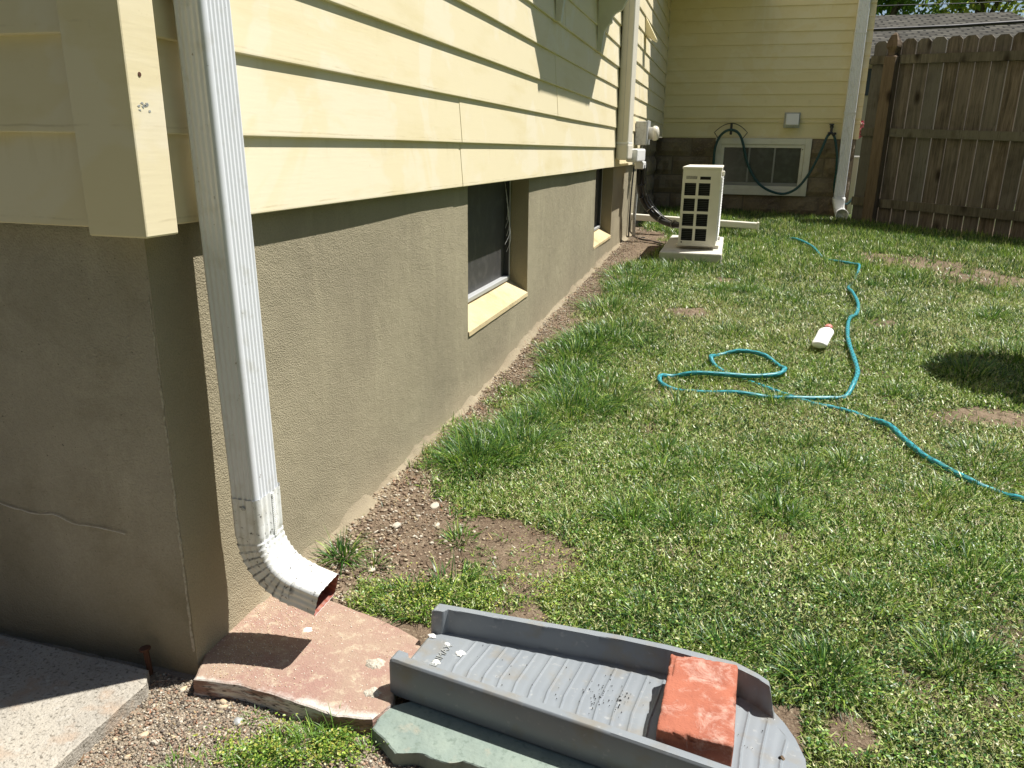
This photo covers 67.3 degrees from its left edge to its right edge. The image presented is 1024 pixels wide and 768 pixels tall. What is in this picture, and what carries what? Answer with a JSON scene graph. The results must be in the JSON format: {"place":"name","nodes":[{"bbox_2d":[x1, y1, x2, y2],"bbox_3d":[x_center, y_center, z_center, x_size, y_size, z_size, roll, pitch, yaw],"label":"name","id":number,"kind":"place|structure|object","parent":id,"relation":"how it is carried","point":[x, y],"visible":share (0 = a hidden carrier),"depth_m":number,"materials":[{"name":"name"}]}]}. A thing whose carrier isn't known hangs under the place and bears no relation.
{"place":"outdoors","nodes":[
{"label":"outdoors","id":0,"kind":"place"},
{"bbox_2d":[0,635,149,767],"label":"sidewalk","id":1,"kind":"structure","parent":0,"point":[59,708],"depth_m":1.13,"materials":[{"name":"concrete"}]},
{"bbox_2d":[0,200,1023,767],"bbox_3d":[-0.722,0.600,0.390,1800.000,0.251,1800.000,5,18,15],"label":"ground","id":2,"kind":"structure","parent":0,"point":[530,610],"depth_m":1.53,"materials":[{"name":"brown soil"}]},
{"bbox_2d":[140,731,148,736],"bbox_3d":[-0.524,0.499,1.095,0.012,0.008,0.012,5,18,15],"label":"pebble","id":3,"kind":"object","parent":2,"relation":"on","point":[145,733],"visible":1,"depth_m":1.09,"materials":[{"name":"beige stone"}]},
{"bbox_2d":[139,645,152,675],"bbox_3d":[-0.573,0.441,1.209,0.017,0.067,0.017,5,18,15],"label":"rusty stake","id":4,"kind":"object","parent":2,"relation":"on","point":[144,649],"visible":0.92,"depth_m":1.20,"materials":[{"name":"brown metal"}]},
{"bbox_2d":[219,699,226,703],"bbox_3d":[-0.436,0.480,1.162,0.013,0.008,0.009,5,18,15],"label":"pebble","id":5,"kind":"object","parent":2,"relation":"on","point":[223,701],"visible":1,"depth_m":1.16,"materials":[{"name":"beige stone"}]},
{"bbox_2d":[218,704,227,709],"bbox_3d":[-0.432,0.484,1.152,0.015,0.008,0.012,5,18,15],"label":"pebble","id":6,"kind":"object","parent":2,"relation":"on","point":[222,706],"visible":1,"depth_m":1.15,"materials":[{"name":"beige stone"}]},
{"bbox_2d":[233,717,242,725],"bbox_3d":[-0.399,0.492,1.120,0.014,0.010,0.016,-6,18,-22],"label":"pebble","id":7,"kind":"object","parent":2,"relation":"on","point":[237,720],"visible":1,"depth_m":1.12,"materials":[{"name":"stone"}]},
{"bbox_2d":[71,669,420,767],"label":"gravel","id":8,"kind":"structure","parent":2,"relation":"on","point":[187,706],"depth_m":1.10,"materials":[{"name":"gravel"}]},
{"bbox_2d":[150,739,161,745],"bbox_3d":[-0.500,0.503,1.080,0.013,0.009,0.012,5,18,15],"label":"pebble","id":9,"kind":"object","parent":8,"relation":"on","point":[154,742],"visible":1,"depth_m":1.08,"materials":[{"name":"stone"}]},
{"bbox_2d":[193,595,420,734],"bbox_3d":[-0.321,0.443,1.255,0.356,0.036,0.276,5,18,15],"label":"flagstone","id":10,"kind":"object","parent":2,"relation":"on","point":[311,698],"visible":0.66,"depth_m":1.20,"materials":[{"name":"stone"}]},
{"bbox_2d":[303,627,311,631],"bbox_3d":[-0.342,0.411,1.290,0.018,0.005,0.015,0,17,-3],"label":"mortar crumb","id":11,"kind":"object","parent":10,"relation":"on","point":[307,629],"visible":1,"depth_m":1.29,"materials":[{"name":"white"}]},
{"bbox_2d":[206,597,412,708],"bbox_3d":[-0.321,0.425,1.250,0.311,0.003,0.223,5,18,15],"label":"sand grit","id":12,"kind":"object","parent":10,"relation":"on","point":[275,645],"visible":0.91,"depth_m":1.26,"materials":[{"name":"brown sand"}]},
{"bbox_2d":[363,687,381,697],"bbox_3d":[-0.207,0.458,1.143,0.026,0.005,0.026,-12,21,-36],"label":"mortar lump","id":13,"kind":"object","parent":10,"relation":"on","point":[373,692],"visible":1,"depth_m":1.14,"materials":[{"name":"beige concrete"}]},
{"bbox_2d":[365,658,385,668],"bbox_3d":[-0.215,0.438,1.208,0.034,0.006,0.028,-1,17,-7],"label":"mortar lump","id":14,"kind":"object","parent":10,"relation":"on","point":[378,663],"visible":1,"depth_m":1.21,"materials":[{"name":"beige concrete"}]},
{"bbox_2d":[366,566,374,571],"bbox_3d":[-0.271,0.358,1.488,0.019,0.006,0.025,5,18,15],"label":"pebble","id":15,"kind":"object","parent":2,"relation":"on","point":[372,568],"visible":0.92,"depth_m":1.48,"materials":[{"name":"stone"}]},
{"bbox_2d":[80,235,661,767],"bbox_3d":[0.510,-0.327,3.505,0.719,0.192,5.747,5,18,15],"label":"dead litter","id":16,"kind":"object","parent":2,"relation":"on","point":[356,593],"visible":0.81,"depth_m":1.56,"materials":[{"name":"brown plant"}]},
{"bbox_2d":[392,522,400,528],"bbox_3d":[-0.249,0.304,1.654,0.018,0.009,0.027,5,18,15],"label":"pebble","id":17,"kind":"object","parent":2,"relation":"on","point":[396,525],"visible":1,"depth_m":1.65,"materials":[{"name":"stone"}]},
{"bbox_2d":[430,502,438,508],"bbox_3d":[-0.176,0.277,1.749,0.021,0.010,0.032,-1,17,-5],"label":"pebble","id":18,"kind":"object","parent":2,"relation":"on","point":[434,505],"visible":1,"depth_m":1.74,"materials":[{"name":"stone"}]},
{"bbox_2d":[0,0,877,675],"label":"house","id":19,"kind":"structure","parent":2,"relation":"on","point":[432,184],"depth_m":1.40,"materials":[{"name":"yellow"}]},
{"bbox_2d":[173,0,338,615],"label":"downspout","id":20,"kind":"object","parent":19,"relation":"attached to","point":[279,566],"visible":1,"depth_m":1.09,"materials":[{"name":"white metal"}]},
{"bbox_2d":[468,181,510,302],"bbox_3d":[-0.114,-0.513,2.649,0.032,0.411,0.725,5,18,15],"label":"basement window","id":21,"kind":"structure","parent":19,"relation":"in","point":[488,258],"depth_m":2.77,"materials":[{"name":"grey glass"}]},
{"bbox_2d":[594,168,602,230],"bbox_3d":[0.485,-1.139,4.721,0.032,0.411,0.671,5,18,15],"label":"basement window","id":22,"kind":"structure","parent":19,"relation":"in","point":[599,172],"depth_m":4.99,"materials":[{"name":"grey metal"}]},
{"bbox_2d":[616,0,645,168],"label":"line cover","id":23,"kind":"object","parent":19,"relation":"attached to","point":[624,142],"visible":1,"depth_m":4.72,"materials":[{"name":"beige plastic"}]},
{"bbox_2d":[636,164,678,227],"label":"refrigerant lines","id":24,"kind":"object","parent":23,"relation":"attached to","point":[653,213],"visible":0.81,"depth_m":5.54,"materials":[{"name":"black rubber"}]},
{"bbox_2d":[632,120,659,235],"bbox_3d":[1.011,-1.550,5.835,0.166,0.846,0.210,5,18,15],"label":"electric meter","id":25,"kind":"object","parent":19,"relation":"attached to","point":[645,132],"visible":0.94,"depth_m":5.68,"materials":[{"name":"metal"}]},
{"bbox_2d":[628,166,664,244],"bbox_3d":[1.023,-1.322,5.682,0.094,0.544,0.604,-6,18,-22],"label":"ground wire","id":26,"kind":"object","parent":19,"relation":"attached to","point":[630,211],"visible":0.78,"depth_m":5.87,"materials":[{"name":"black"}]},
{"bbox_2d":[631,213,758,229],"bbox_3d":[1.408,-1.266,5.994,0.994,0.093,0.070,5,18,13],"label":"drain pipe","id":27,"kind":"object","parent":19,"relation":"attached to","point":[723,223],"visible":0.62,"depth_m":5.91,"materials":[{"name":"white plastic"}]},
{"bbox_2d":[714,123,747,138],"bbox_3d":[2.144,-2.475,7.528,0.317,0.147,0.144,5,18,15],"label":"hose hanger","id":28,"kind":"object","parent":19,"relation":"attached to","point":[731,127],"visible":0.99,"depth_m":7.45,"materials":[{"name":"black metal"}]},
{"bbox_2d":[712,129,828,194],"bbox_3d":[2.488,-2.061,7.513,1.062,0.818,0.087,5,18,15],"label":"garden hose","id":29,"kind":"object","parent":28,"relation":"hanging from","point":[751,172],"visible":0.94,"depth_m":7.48,"materials":[{"name":"black rubber"}]},
{"bbox_2d":[715,138,811,195],"bbox_3d":[2.460,-2.150,7.617,0.900,0.540,0.055,5,18,15],"label":"basement window","id":30,"kind":"structure","parent":19,"relation":"attached to","point":[781,165],"depth_m":7.60,"materials":[{"name":"white plastic"}]},
{"bbox_2d":[783,112,800,127],"bbox_3d":[2.689,-2.533,7.383,0.145,0.140,0.089,5,18,15],"label":"wall vent","id":31,"kind":"object","parent":19,"relation":"attached to","point":[791,119],"depth_m":7.36,"materials":[{"name":"white plastic"}]},
{"bbox_2d":[828,123,835,135],"bbox_3d":[3.039,-2.412,7.310,0.079,0.121,0.103,5,18,15],"label":"garden tap","id":32,"kind":"object","parent":19,"relation":"attached to","point":[831,130],"visible":1,"depth_m":7.29,"materials":[{"name":"grey metal"}]},
{"bbox_2d":[833,135,851,204],"bbox_3d":[3.201,-1.974,7.378,0.301,0.779,0.150,13,21,34],"label":"garden hose","id":33,"kind":"object","parent":32,"relation":"hanging from","point":[836,163],"visible":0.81,"depth_m":7.37,"materials":[{"name":"black rubber"}]},
{"bbox_2d":[832,0,870,218],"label":"downspout","id":34,"kind":"object","parent":19,"relation":"attached to","point":[838,197],"visible":0.98,"depth_m":7.20,"materials":[{"name":"white metal"}]},
{"bbox_2d":[873,20,1023,31],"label":"overhead cable","id":35,"kind":"object","parent":19,"relation":"attached to","point":[951,26],"visible":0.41,"depth_m":8.70,"materials":[{"name":"black plastic"}]},
{"bbox_2d":[189,437,731,767],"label":"chickweed","id":36,"kind":"object","parent":2,"relation":"on","point":[317,751],"visible":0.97,"depth_m":1.08,"materials":[{"name":"green plant"}]},
{"bbox_2d":[314,226,651,617],"bbox_3d":[0.710,-0.623,4.455,0.504,0.208,7.057,5,18,15],"label":"soil grit","id":37,"kind":"object","parent":2,"relation":"on","point":[347,571],"visible":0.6,"depth_m":1.72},
{"bbox_2d":[372,701,599,767],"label":"slate slab","id":38,"kind":"object","parent":2,"relation":"on","point":[416,734],"depth_m":1.05,"materials":[{"name":"stone"}]},
{"bbox_2d":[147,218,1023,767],"bbox_3d":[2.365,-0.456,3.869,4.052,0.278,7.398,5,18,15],"label":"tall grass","id":39,"kind":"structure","parent":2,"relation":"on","point":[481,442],"depth_m":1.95,"materials":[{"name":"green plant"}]},
{"bbox_2d":[389,604,805,767],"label":"splash block","id":40,"kind":"object","parent":2,"relation":"on","point":[484,688],"depth_m":1.12,"materials":[{"name":"grey plastic"}]},
{"bbox_2d":[428,633,435,637],"bbox_3d":[-0.130,0.407,1.248,0.012,0.003,0.014,-7,19,-24],"label":"bird dropping","id":41,"kind":"object","parent":40,"relation":"on","point":[431,635],"visible":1,"depth_m":1.25,"materials":[{"name":"white"}]},
{"bbox_2d":[455,650,465,656],"bbox_3d":[-0.081,0.422,1.208,0.015,0.003,0.015,-11,21,-35],"label":"bird dropping","id":42,"kind":"object","parent":40,"relation":"on","point":[460,653],"visible":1,"depth_m":1.21,"materials":[{"name":"white"}]},
{"bbox_2d":[477,656,762,748],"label":"soil crumbs","id":43,"kind":"object","parent":40,"relation":"on","point":[609,700],"visible":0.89,"depth_m":1.12,"materials":[{"name":"brown soil"}]},
{"bbox_2d":[656,654,737,766],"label":"brick","id":44,"kind":"object","parent":40,"relation":"on","point":[697,715],"visible":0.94,"depth_m":1.02,"materials":[{"name":"brick"}]},
{"bbox_2d":[344,280,1023,767],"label":"clover","id":45,"kind":"object","parent":2,"relation":"on","point":[786,558],"visible":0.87,"depth_m":1.49,"materials":[{"name":"green plant"}]},
{"bbox_2d":[659,235,723,264],"bbox_3d":[1.221,-0.869,5.178,0.372,0.152,1.030,5,18,15],"label":"concrete pad","id":46,"kind":"object","parent":2,"relation":"on","point":[670,250],"visible":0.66,"depth_m":4.73,"materials":[{"name":"white concrete"}]},
{"bbox_2d":[676,165,724,248],"bbox_3d":[1.257,-1.186,5.099,0.266,0.501,0.748,5,18,15],"label":"air conditioner","id":47,"kind":"object","parent":46,"relation":"on","point":[701,205],"visible":1,"depth_m":4.77,"materials":[{"name":"white metal"}]},
{"bbox_2d":[847,156,859,213],"bbox_3d":[3.653,-2.118,8.281,0.085,0.645,0.090,5,18,15],"label":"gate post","id":48,"kind":"object","parent":2,"relation":"on","point":[853,179],"visible":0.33,"depth_m":8.23,"materials":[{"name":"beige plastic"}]},
{"bbox_2d":[876,0,968,15],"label":"broadleaf tree","id":49,"kind":"object","parent":2,"relation":"on","point":[892,10],"visible":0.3,"depth_m":21.37,"materials":[{"name":"green plant"}]},
{"bbox_2d":[851,32,1023,239],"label":"fence","id":50,"kind":"object","parent":2,"relation":"on","point":[891,180],"visible":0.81,"depth_m":6.61,"materials":[{"name":"brown wood"}]},
{"bbox_2d":[913,0,1023,16],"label":"broadleaf tree","id":51,"kind":"object","parent":2,"relation":"on","point":[982,7],"visible":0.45,"depth_m":21.94,"materials":[{"name":"green plant"}]},
{"bbox_2d":[339,204,1023,767],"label":"lawn grass","id":52,"kind":"structure","parent":0,"point":[781,260],"depth_m":1.93,"materials":[{"name":"green plant"}]},
{"bbox_2d":[812,324,833,347],"bbox_3d":[1.208,-0.187,2.976,0.060,0.058,0.210,10,19,28],"label":"bottle","id":53,"kind":"object","parent":52,"relation":"on","point":[823,336],"visible":1,"depth_m":2.94,"materials":[{"name":"white plastic"}]},
{"bbox_2d":[657,237,1023,502],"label":"garden hose","id":54,"kind":"object","parent":52,"relation":"on","point":[896,431],"visible":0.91,"depth_m":2.54,"materials":[{"name":"teal rubber"}]},
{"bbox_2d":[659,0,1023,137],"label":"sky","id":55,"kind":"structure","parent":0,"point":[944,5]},
{"bbox_2d":[859,120,863,138],"bbox_3d":[3.976,-2.485,8.833,0.254,1.030,0.246,5,18,15],"label":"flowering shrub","id":56,"kind":"object","parent":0,"point":[862,126],"visible":0.16,"depth_m":8.69,"materials":[{"name":"pink plant"}]},
{"bbox_2d":[854,12,1023,199],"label":"garage","id":57,"kind":"structure","parent":0,"point":[980,32],"depth_m":12.87,"materials":[{"name":"grey concrete"}]},
{"bbox_2d":[865,69,871,95],"bbox_3d":[5.596,-4.595,11.712,0.650,0.380,0.038,5,18,15],"label":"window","id":58,"kind":"structure","parent":57,"relation":"in","point":[869,70],"depth_m":11.74,"materials":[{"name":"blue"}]},
{"bbox_2d":[877,0,1023,5],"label":"overhead cable","id":59,"kind":"object","parent":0,"point":[950,3],"visible":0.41,"depth_m":16.48,"materials":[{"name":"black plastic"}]}
]}

